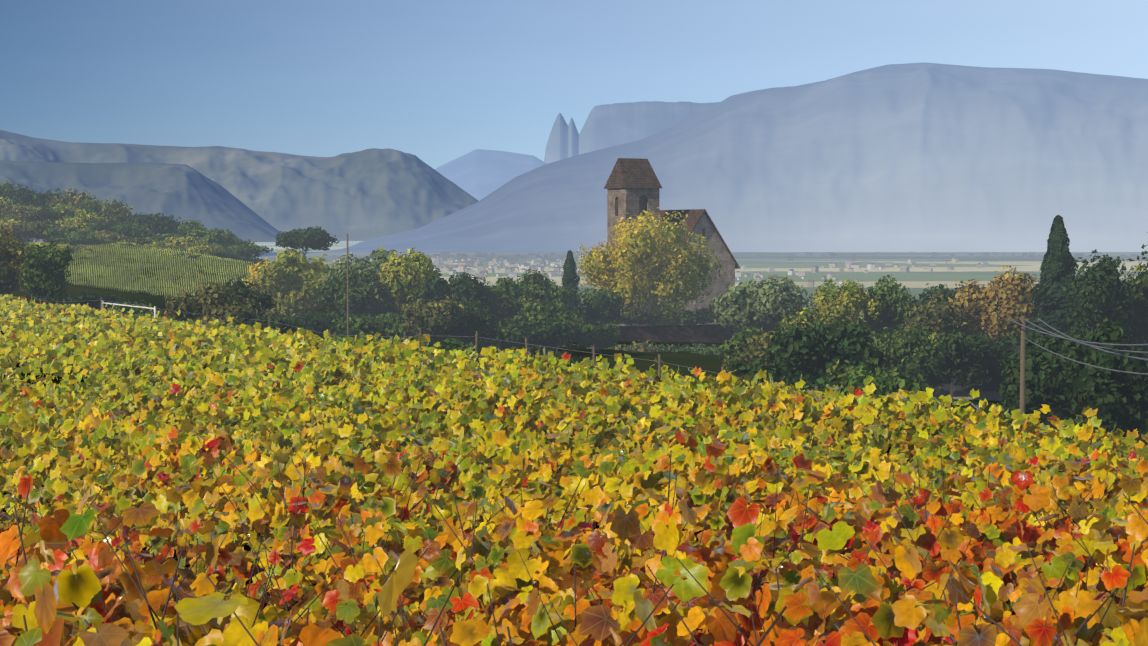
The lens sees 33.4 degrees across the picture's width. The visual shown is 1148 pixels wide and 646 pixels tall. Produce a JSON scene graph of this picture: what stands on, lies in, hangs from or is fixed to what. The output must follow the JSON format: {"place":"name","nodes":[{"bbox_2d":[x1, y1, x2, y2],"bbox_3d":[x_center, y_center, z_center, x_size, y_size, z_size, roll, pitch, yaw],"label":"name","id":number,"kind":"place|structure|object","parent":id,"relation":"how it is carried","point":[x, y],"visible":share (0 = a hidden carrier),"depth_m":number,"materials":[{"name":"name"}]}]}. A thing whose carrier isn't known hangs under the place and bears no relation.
{"place":"outdoors","nodes":[
{"label":"outdoors","id":0,"kind":"place"},
{"bbox_2d":[0,160,279,241],"bbox_3d":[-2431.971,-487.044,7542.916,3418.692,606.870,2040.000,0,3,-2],"label":"mountain terrain","id":1,"kind":"structure","parent":0,"point":[185,192],"depth_m":7657.63,"materials":[{"name":"stone"}]},
{"bbox_2d":[0,130,477,240],"bbox_3d":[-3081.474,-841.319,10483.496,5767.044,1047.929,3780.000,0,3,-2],"label":"mountain terrain","id":2,"kind":"structure","parent":0,"point":[368,194],"depth_m":10088.67,"materials":[{"name":"stone"}]},
{"bbox_2d":[0,294,654,392],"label":"vine leaves","id":3,"kind":"object","parent":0,"point":[71,337],"visible":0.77,"depth_m":49.76,"materials":[{"name":"yellow plant"}]},
{"bbox_2d":[40,300,802,391],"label":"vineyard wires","id":4,"kind":"object","parent":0,"point":[452,336],"visible":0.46,"depth_m":49.34,"materials":[{"name":"grey metal"}]},
{"bbox_2d":[435,149,546,200],"bbox_3d":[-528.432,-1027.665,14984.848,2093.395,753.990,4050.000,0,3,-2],"label":"mountain terrain","id":5,"kind":"structure","parent":0,"point":[478,174],"depth_m":15360.77,"materials":[{"name":"blue stone"}]},
{"bbox_2d":[0,331,1147,626],"bbox_3d":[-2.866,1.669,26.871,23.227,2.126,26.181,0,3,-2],"label":"vine leaves","id":6,"kind":"object","parent":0,"point":[616,429],"visible":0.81,"depth_m":22.30,"materials":[{"name":"yellow plant"}]},
{"bbox_2d":[0,455,1147,645],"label":"vine leaves","id":7,"kind":"object","parent":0,"point":[993,570],"visible":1,"depth_m":9.50,"materials":[{"name":"orange plant"}]},
{"bbox_2d":[0,433,1147,645],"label":"vine canes","id":8,"kind":"object","parent":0,"point":[664,553],"visible":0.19,"depth_m":10.13,"materials":[{"name":"brown plant"}]},
{"bbox_2d":[0,0,1147,168],"label":"sky","id":9,"kind":"structure","parent":0,"point":[438,82],"materials":[{"name":"blue"}]},
{"bbox_2d":[1,241,1147,457],"bbox_3d":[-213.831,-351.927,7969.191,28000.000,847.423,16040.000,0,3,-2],"label":"terrain","id":10,"kind":"structure","parent":0,"point":[916,279],"depth_m":2191.47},
{"bbox_2d":[0,203,26,222],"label":"olive tree","id":11,"kind":"object","parent":10,"relation":"on","point":[8,212],"visible":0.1,"depth_m":280.80,"materials":[{"name":"green plant"}]},
{"bbox_2d":[0,232,30,300],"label":"olive tree","id":12,"kind":"object","parent":10,"relation":"on","point":[12,255],"visible":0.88,"depth_m":138.00,"materials":[{"name":"green plant"}]},
{"bbox_2d":[3,183,42,205],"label":"dark tree","id":13,"kind":"object","parent":10,"relation":"on","point":[9,193],"visible":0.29,"depth_m":293.37,"materials":[{"name":"green plant"}]},
{"bbox_2d":[2,220,48,239],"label":"olive tree","id":14,"kind":"object","parent":10,"relation":"on","point":[33,228],"visible":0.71,"depth_m":263.55,"materials":[{"name":"green plant"}]},
{"bbox_2d":[11,203,48,242],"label":"olive tree","id":15,"kind":"object","parent":10,"relation":"on","point":[29,213],"visible":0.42,"depth_m":278.80,"materials":[{"name":"green plant"}]},
{"bbox_2d":[10,188,64,207],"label":"dark tree","id":16,"kind":"object","parent":10,"relation":"on","point":[41,198],"visible":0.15,"depth_m":292.82,"materials":[{"name":"green plant"}]},
{"bbox_2d":[18,240,73,304],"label":"green tree","id":17,"kind":"object","parent":10,"relation":"on","point":[43,273],"visible":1,"depth_m":130.58,"materials":[{"name":"green plant"}]},
{"bbox_2d":[37,204,61,220],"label":"dark tree","id":18,"kind":"object","parent":10,"relation":"on","point":[49,213],"visible":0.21,"depth_m":280.44,"materials":[{"name":"green plant"}]},
{"bbox_2d":[42,187,78,242],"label":"olive tree","id":19,"kind":"object","parent":10,"relation":"on","point":[69,196],"visible":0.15,"depth_m":289.87,"materials":[{"name":"green plant"}]},
{"bbox_2d":[41,203,87,227],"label":"tree","id":20,"kind":"object","parent":10,"relation":"on","point":[66,212],"visible":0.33,"depth_m":280.08,"materials":[{"name":"green plant"}]},
{"bbox_2d":[40,226,88,243],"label":"green tree","id":21,"kind":"object","parent":10,"relation":"on","point":[53,234],"visible":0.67,"depth_m":263.27,"materials":[{"name":"green plant"}]},
{"bbox_2d":[55,189,106,209],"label":"olive tree","id":22,"kind":"object","parent":10,"relation":"on","point":[81,196],"visible":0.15,"depth_m":286.52,"materials":[{"name":"green plant"}]},
{"bbox_2d":[69,210,103,233],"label":"tree","id":23,"kind":"object","parent":10,"relation":"on","point":[81,222],"visible":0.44,"depth_m":275.48,"materials":[{"name":"green plant"}]},
{"bbox_2d":[67,292,132,312],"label":"bush","id":24,"kind":"object","parent":10,"relation":"on","point":[96,304],"visible":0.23,"depth_m":135.63,"materials":[{"name":"green plant"}]},
{"bbox_2d":[68,197,131,218],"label":"green tree","id":25,"kind":"object","parent":10,"relation":"on","point":[90,208],"visible":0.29,"depth_m":285.19,"materials":[{"name":"green plant"}]},
{"bbox_2d":[87,221,126,236],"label":"dark tree","id":26,"kind":"object","parent":10,"relation":"on","point":[98,226],"visible":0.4,"depth_m":272.96,"materials":[{"name":"green plant"}]},
{"bbox_2d":[98,200,133,222],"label":"olive tree","id":27,"kind":"object","parent":10,"relation":"on","point":[117,211],"visible":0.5,"depth_m":284.42,"materials":[{"name":"green plant"}]},
{"bbox_2d":[106,300,167,316],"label":"bush","id":28,"kind":"object","parent":10,"relation":"on","point":[118,307],"visible":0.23,"depth_m":132.28,"materials":[{"name":"green plant"}]},
{"bbox_2d":[130,212,180,234],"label":"dark tree","id":29,"kind":"object","parent":10,"relation":"on","point":[157,223],"visible":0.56,"depth_m":280.71,"materials":[{"name":"green plant"}]},
{"bbox_2d":[54,243,257,298],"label":"hill vineyard","id":30,"kind":"object","parent":10,"relation":"on","point":[124,278],"depth_m":241.91,"materials":[{"name":"green plant"}]},
{"bbox_2d":[55,229,95,245],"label":"green tree","id":31,"kind":"object","parent":30,"relation":"on","point":[80,237],"visible":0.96,"depth_m":261.15,"materials":[{"name":"green plant"}]},
{"bbox_2d":[89,230,127,245],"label":"olive tree","id":32,"kind":"object","parent":30,"relation":"on","point":[101,237],"visible":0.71,"depth_m":265.63,"materials":[{"name":"green plant"}]},
{"bbox_2d":[138,233,184,245],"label":"green tree","id":33,"kind":"object","parent":10,"relation":"on","point":[161,237],"visible":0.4,"depth_m":270.64,"materials":[{"name":"green plant"}]},
{"bbox_2d":[144,235,207,249],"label":"tree","id":34,"kind":"object","parent":10,"relation":"on","point":[173,242],"visible":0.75,"depth_m":265.27,"materials":[{"name":"green plant"}]},
{"bbox_2d":[173,220,205,237],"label":"green tree","id":35,"kind":"object","parent":10,"relation":"on","point":[191,225],"visible":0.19,"depth_m":281.71,"materials":[{"name":"green plant"}]},
{"bbox_2d":[173,239,222,254],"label":"tree","id":36,"kind":"object","parent":10,"relation":"on","point":[201,246],"visible":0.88,"depth_m":263.78,"materials":[{"name":"green plant"}]},
{"bbox_2d":[182,228,235,243],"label":"green tree","id":37,"kind":"object","parent":10,"relation":"on","point":[212,235],"visible":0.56,"depth_m":278.17,"materials":[{"name":"green plant"}]},
{"bbox_2d":[159,281,264,326],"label":"bush","id":38,"kind":"object","parent":10,"relation":"on","point":[222,303],"visible":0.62,"depth_m":118.28,"materials":[{"name":"green plant"}]},
{"bbox_2d":[210,235,256,247],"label":"green tree","id":39,"kind":"object","parent":10,"relation":"on","point":[231,241],"visible":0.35,"depth_m":278.60,"materials":[{"name":"green plant"}]},
{"bbox_2d":[221,253,269,264],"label":"dark tree","id":40,"kind":"object","parent":10,"relation":"on","point":[245,259],"visible":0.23,"depth_m":266.76,"materials":[{"name":"green plant"}]},
{"bbox_2d":[215,276,276,319],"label":"dark tree","id":41,"kind":"object","parent":10,"relation":"on","point":[265,299],"visible":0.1,"depth_m":127.46,"materials":[{"name":"green plant"}]},
{"bbox_2d":[224,243,277,258],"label":"green tree","id":42,"kind":"object","parent":10,"relation":"on","point":[248,250],"visible":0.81,"depth_m":272.61,"materials":[{"name":"green plant"}]},
{"bbox_2d":[217,310,301,336],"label":"bush","id":43,"kind":"object","parent":10,"relation":"on","point":[246,316],"visible":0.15,"depth_m":115.67,"materials":[{"name":"green plant"}]},
{"bbox_2d":[242,258,277,311],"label":"yellow tree","id":44,"kind":"object","parent":10,"relation":"on","point":[253,271],"visible":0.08,"depth_m":208.45,"materials":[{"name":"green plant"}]},
{"bbox_2d":[252,248,330,318],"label":"tree","id":45,"kind":"object","parent":10,"relation":"on","point":[291,280],"visible":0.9,"depth_m":201.68,"materials":[{"name":"green plant"}]},
{"bbox_2d":[271,312,329,338],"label":"bush","id":46,"kind":"object","parent":10,"relation":"on","point":[309,324],"visible":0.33,"depth_m":150.04,"materials":[{"name":"green plant"}]},
{"bbox_2d":[275,226,339,254],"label":"dark tree","id":47,"kind":"object","parent":10,"relation":"on","point":[312,238],"visible":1,"depth_m":247.31,"materials":[{"name":"green plant"}]},
{"bbox_2d":[302,309,366,337],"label":"bush","id":48,"kind":"object","parent":10,"relation":"on","point":[331,316],"visible":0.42,"depth_m":164.81,"materials":[{"name":"green plant"}]},
{"bbox_2d":[311,265,375,314],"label":"green tree","id":49,"kind":"object","parent":10,"relation":"on","point":[334,290],"visible":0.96,"depth_m":183.09,"materials":[{"name":"green plant"}]},
{"bbox_2d":[347,233,348,334],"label":"utility pole","id":50,"kind":"object","parent":10,"relation":"on","point":[347,288],"visible":0.68,"depth_m":149.38,"materials":[{"name":"brown wood"}]},
{"bbox_2d":[318,247,401,316],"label":"willow tree","id":51,"kind":"object","parent":10,"relation":"on","point":[383,300],"visible":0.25,"depth_m":192.88,"materials":[{"name":"green plant"}]},
{"bbox_2d":[331,312,404,340],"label":"bush","id":52,"kind":"object","parent":10,"relation":"on","point":[358,325],"visible":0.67,"depth_m":155.27,"materials":[{"name":"green plant"}]},
{"bbox_2d":[365,312,416,340],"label":"bush","id":53,"kind":"object","parent":10,"relation":"on","point":[397,317],"visible":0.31,"depth_m":166.88,"materials":[{"name":"green plant"}]},
{"bbox_2d":[373,247,440,312],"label":"tree","id":54,"kind":"object","parent":10,"relation":"on","point":[403,275],"visible":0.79,"depth_m":186.74,"materials":[{"name":"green plant"}]},
{"bbox_2d":[31,294,817,390],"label":"vineyard posts","id":55,"kind":"object","parent":10,"relation":"on","point":[593,354],"visible":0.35,"depth_m":48.65,"materials":[{"name":"brown wood"}]},
{"bbox_2d":[401,294,469,343],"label":"olive tree","id":56,"kind":"object","parent":10,"relation":"on","point":[435,319],"visible":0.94,"depth_m":156.46,"materials":[{"name":"green plant"}]},
{"bbox_2d":[400,331,484,371],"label":"bush","id":57,"kind":"object","parent":10,"relation":"on","point":[447,345],"visible":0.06,"depth_m":93.48,"materials":[{"name":"green plant"}]},
{"bbox_2d":[411,272,491,312],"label":"dark tree","id":58,"kind":"object","parent":10,"relation":"on","point":[464,285],"visible":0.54,"depth_m":183.18,"materials":[{"name":"green plant"}]},
{"bbox_2d":[440,297,501,344],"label":"dark tree","id":59,"kind":"object","parent":10,"relation":"on","point":[473,320],"visible":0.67,"depth_m":159.23,"materials":[{"name":"green plant"}]},
{"bbox_2d":[456,321,519,351],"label":"bush","id":60,"kind":"object","parent":10,"relation":"on","point":[497,332],"visible":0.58,"depth_m":159.59,"materials":[{"name":"green plant"}]},
{"bbox_2d":[480,275,534,321],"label":"green tree","id":61,"kind":"object","parent":10,"relation":"on","point":[506,299],"visible":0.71,"depth_m":188.79,"materials":[{"name":"green plant"}]},
{"bbox_2d":[490,317,574,353],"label":"bush","id":62,"kind":"object","parent":10,"relation":"on","point":[543,333],"visible":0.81,"depth_m":161.05,"materials":[{"name":"green plant"}]},
{"bbox_2d":[514,268,574,306],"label":"green tree","id":63,"kind":"object","parent":10,"relation":"on","point":[539,285],"visible":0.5,"depth_m":193.26,"materials":[{"name":"green plant"}]},
{"bbox_2d":[510,299,596,353],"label":"bush","id":64,"kind":"object","parent":10,"relation":"on","point":[551,311],"visible":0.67,"depth_m":164.68,"materials":[{"name":"green plant"}]},
{"bbox_2d":[530,349,585,366],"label":"bush","id":65,"kind":"object","parent":10,"relation":"on","point":[558,355],"visible":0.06,"depth_m":91.32,"materials":[{"name":"green plant"}]},
{"bbox_2d":[561,250,585,324],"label":"conifer tree","id":66,"kind":"object","parent":10,"relation":"on","point":[569,276],"visible":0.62,"depth_m":204.37,"materials":[{"name":"green plant"}]},
{"bbox_2d":[567,322,621,350],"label":"bush","id":67,"kind":"object","parent":10,"relation":"on","point":[606,336],"visible":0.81,"depth_m":169.19,"materials":[{"name":"green plant"}]},
{"bbox_2d":[577,285,626,327],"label":"green tree","id":68,"kind":"object","parent":10,"relation":"on","point":[602,308],"visible":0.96,"depth_m":197.13,"materials":[{"name":"green plant"}]},
{"bbox_2d":[619,339,659,351],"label":"bush","id":69,"kind":"object","parent":10,"relation":"on","point":[646,346],"visible":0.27,"depth_m":178.08,"materials":[{"name":"green plant"}]},
{"bbox_2d":[619,308,668,325],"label":"hedge","id":70,"kind":"object","parent":10,"relation":"on","point":[642,316],"visible":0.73,"depth_m":209.38,"materials":[{"name":"green plant"}]},
{"bbox_2d":[575,207,730,325],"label":"yellow tree","id":71,"kind":"object","parent":10,"relation":"on","point":[648,262],"visible":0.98,"depth_m":209.71,"materials":[{"name":"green plant"}]},
{"bbox_2d":[567,324,742,342],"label":"terrace wall","id":72,"kind":"structure","parent":10,"relation":"on","point":[710,333],"depth_m":210.91,"materials":[{"name":"stone"}]},
{"bbox_2d":[647,309,685,325],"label":"hedge","id":73,"kind":"object","parent":10,"relation":"on","point":[668,318],"visible":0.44,"depth_m":210.72,"materials":[{"name":"green plant"}]},
{"bbox_2d":[604,158,739,325],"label":"church","id":74,"kind":"structure","parent":10,"relation":"on","point":[632,186],"depth_m":232.35,"materials":[{"name":"stone"}]},
{"bbox_2d":[663,309,711,326],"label":"hedge","id":75,"kind":"object","parent":10,"relation":"on","point":[690,318],"visible":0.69,"depth_m":210.74,"materials":[{"name":"green plant"}]},
{"bbox_2d":[686,307,719,324],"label":"hedge","id":76,"kind":"object","parent":10,"relation":"on","point":[707,319],"visible":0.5,"depth_m":212.20,"materials":[{"name":"green plant"}]},
{"bbox_2d":[691,345,723,355],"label":"bush","id":77,"kind":"object","parent":10,"relation":"on","point":[707,351],"visible":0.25,"depth_m":176.88,"materials":[{"name":"green plant"}]},
{"bbox_2d":[309,252,1135,288],"bbox_3d":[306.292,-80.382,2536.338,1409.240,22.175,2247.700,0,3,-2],"label":"town houses","id":78,"kind":"structure","parent":10,"relation":"on","point":[466,264],"depth_m":2659.37,"materials":[{"name":"white paint"}]},
{"bbox_2d":[718,324,765,371],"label":"bush","id":79,"kind":"object","parent":10,"relation":"on","point":[730,353],"visible":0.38,"depth_m":115.22,"materials":[{"name":"green plant"}]},
{"bbox_2d":[708,275,815,332],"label":"tree","id":80,"kind":"object","parent":10,"relation":"on","point":[765,306],"visible":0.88,"depth_m":170.47,"materials":[{"name":"green plant"}]},
{"bbox_2d":[736,327,787,369],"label":"bush","id":81,"kind":"object","parent":10,"relation":"on","point":[755,346],"visible":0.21,"depth_m":109.47,"materials":[{"name":"green plant"}]},
{"bbox_2d":[715,357,819,390],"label":"bush","id":82,"kind":"object","parent":10,"relation":"on","point":[776,372],"visible":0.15,"depth_m":77.87,"materials":[{"name":"green plant"}]},
{"bbox_2d":[779,306,829,332],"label":"tree","id":83,"kind":"object","parent":10,"relation":"on","point":[806,315],"visible":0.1,"depth_m":150.28,"materials":[{"name":"green plant"}]},
{"bbox_2d":[757,316,891,385],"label":"dark tree","id":84,"kind":"object","parent":10,"relation":"on","point":[813,352],"visible":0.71,"depth_m":94.55,"materials":[{"name":"green plant"}]},
{"bbox_2d":[811,278,882,326],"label":"tree","id":85,"kind":"object","parent":10,"relation":"on","point":[845,302],"visible":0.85,"depth_m":149.85,"materials":[{"name":"green plant"}]},
{"bbox_2d":[803,369,898,397],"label":"bush","id":86,"kind":"object","parent":10,"relation":"on","point":[878,382],"visible":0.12,"depth_m":75.02,"materials":[{"name":"green plant"}]},
{"bbox_2d":[822,357,930,393],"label":"bush","id":87,"kind":"object","parent":10,"relation":"on","point":[907,383],"visible":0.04,"depth_m":79.24,"materials":[{"name":"green plant"}]},
{"bbox_2d":[864,327,909,374],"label":"green tree","id":88,"kind":"object","parent":10,"relation":"on","point":[892,364],"visible":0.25,"depth_m":118.27,"materials":[{"name":"green plant"}]},
{"bbox_2d":[860,274,929,338],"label":"green tree","id":89,"kind":"object","parent":10,"relation":"on","point":[895,305],"visible":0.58,"depth_m":151.39,"materials":[{"name":"green plant"}]},
{"bbox_2d":[887,325,953,386],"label":"green tree","id":90,"kind":"object","parent":10,"relation":"on","point":[916,343],"visible":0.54,"depth_m":116.94,"materials":[{"name":"green plant"}]},
{"bbox_2d":[902,288,971,337],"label":"olive tree","id":91,"kind":"object","parent":10,"relation":"on","point":[938,318],"visible":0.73,"depth_m":138.98,"materials":[{"name":"green plant"}]},
{"bbox_2d":[911,280,979,337],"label":"dark tree","id":92,"kind":"object","parent":10,"relation":"on","point":[946,292],"visible":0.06,"depth_m":160.23,"materials":[{"name":"green plant"}]},
{"bbox_2d":[881,346,1020,400],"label":"bush","id":93,"kind":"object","parent":10,"relation":"on","point":[990,390],"depth_m":116.54,"materials":[{"name":"green plant"}]},
{"bbox_2d":[927,329,987,401],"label":"dark tree","id":94,"kind":"object","parent":10,"relation":"on","point":[957,360],"visible":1,"depth_m":112.87,"materials":[{"name":"green plant"}]},
{"bbox_2d":[962,333,1019,388],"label":"dark tree","id":95,"kind":"object","parent":10,"relation":"on","point":[1004,349],"visible":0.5,"depth_m":115.54,"materials":[{"name":"green plant"}]},
{"bbox_2d":[948,265,1040,341],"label":"tan tree","id":96,"kind":"object","parent":10,"relation":"on","point":[988,312],"visible":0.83,"depth_m":141.33,"materials":[{"name":"orange plant"}]},
{"bbox_2d":[989,329,1055,345],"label":"dark tree","id":97,"kind":"object","parent":10,"relation":"on","point":[1013,338],"visible":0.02,"depth_m":127.02,"materials":[{"name":"green plant"}]},
{"bbox_2d":[997,327,1090,430],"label":"dark tree","id":98,"kind":"object","parent":10,"relation":"on","point":[1047,376],"visible":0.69,"depth_m":79.29,"materials":[{"name":"green plant"}]},
{"bbox_2d":[1028,215,1088,337],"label":"conifer tree","id":99,"kind":"object","parent":10,"relation":"on","point":[1052,307],"visible":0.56,"depth_m":131.88,"materials":[{"name":"green plant"}]},
{"bbox_2d":[1008,316,1147,413],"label":"utility pole","id":100,"kind":"object","parent":10,"relation":"on","point":[1023,323],"visible":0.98,"depth_m":58.93,"materials":[{"name":"brown wood"}]},
{"bbox_2d":[1062,249,1139,343],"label":"dark tree","id":101,"kind":"object","parent":10,"relation":"on","point":[1099,295],"visible":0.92,"depth_m":119.68,"materials":[{"name":"green plant"}]},
{"bbox_2d":[1066,317,1147,455],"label":"dark tree","id":102,"kind":"object","parent":10,"relation":"on","point":[1119,400],"visible":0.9,"depth_m":69.73,"materials":[{"name":"green plant"}]},
{"bbox_2d":[1083,334,1147,369],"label":"dark tree","id":103,"kind":"object","parent":10,"relation":"on","point":[1135,341],"visible":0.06,"depth_m":122.90,"materials":[{"name":"green plant"}]},
{"bbox_2d":[1119,232,1147,343],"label":"green tree","id":104,"kind":"object","parent":10,"relation":"on","point":[1140,318],"visible":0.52,"depth_m":124.50,"materials":[{"name":"green plant"}]},
{"bbox_2d":[544,101,719,163],"bbox_3d":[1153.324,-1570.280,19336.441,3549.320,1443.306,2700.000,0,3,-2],"label":"mountain","id":105,"kind":"structure","parent":0,"point":[608,125],"depth_m":19931.49,"materials":[{"name":"blue stone"}]},
{"bbox_2d":[258,62,1147,256],"bbox_3d":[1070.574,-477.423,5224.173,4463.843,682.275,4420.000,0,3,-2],"label":"mountain terrain","id":106,"kind":"structure","parent":0,"point":[922,157],"depth_m":4188.99,"materials":[{"name":"blue stone"}]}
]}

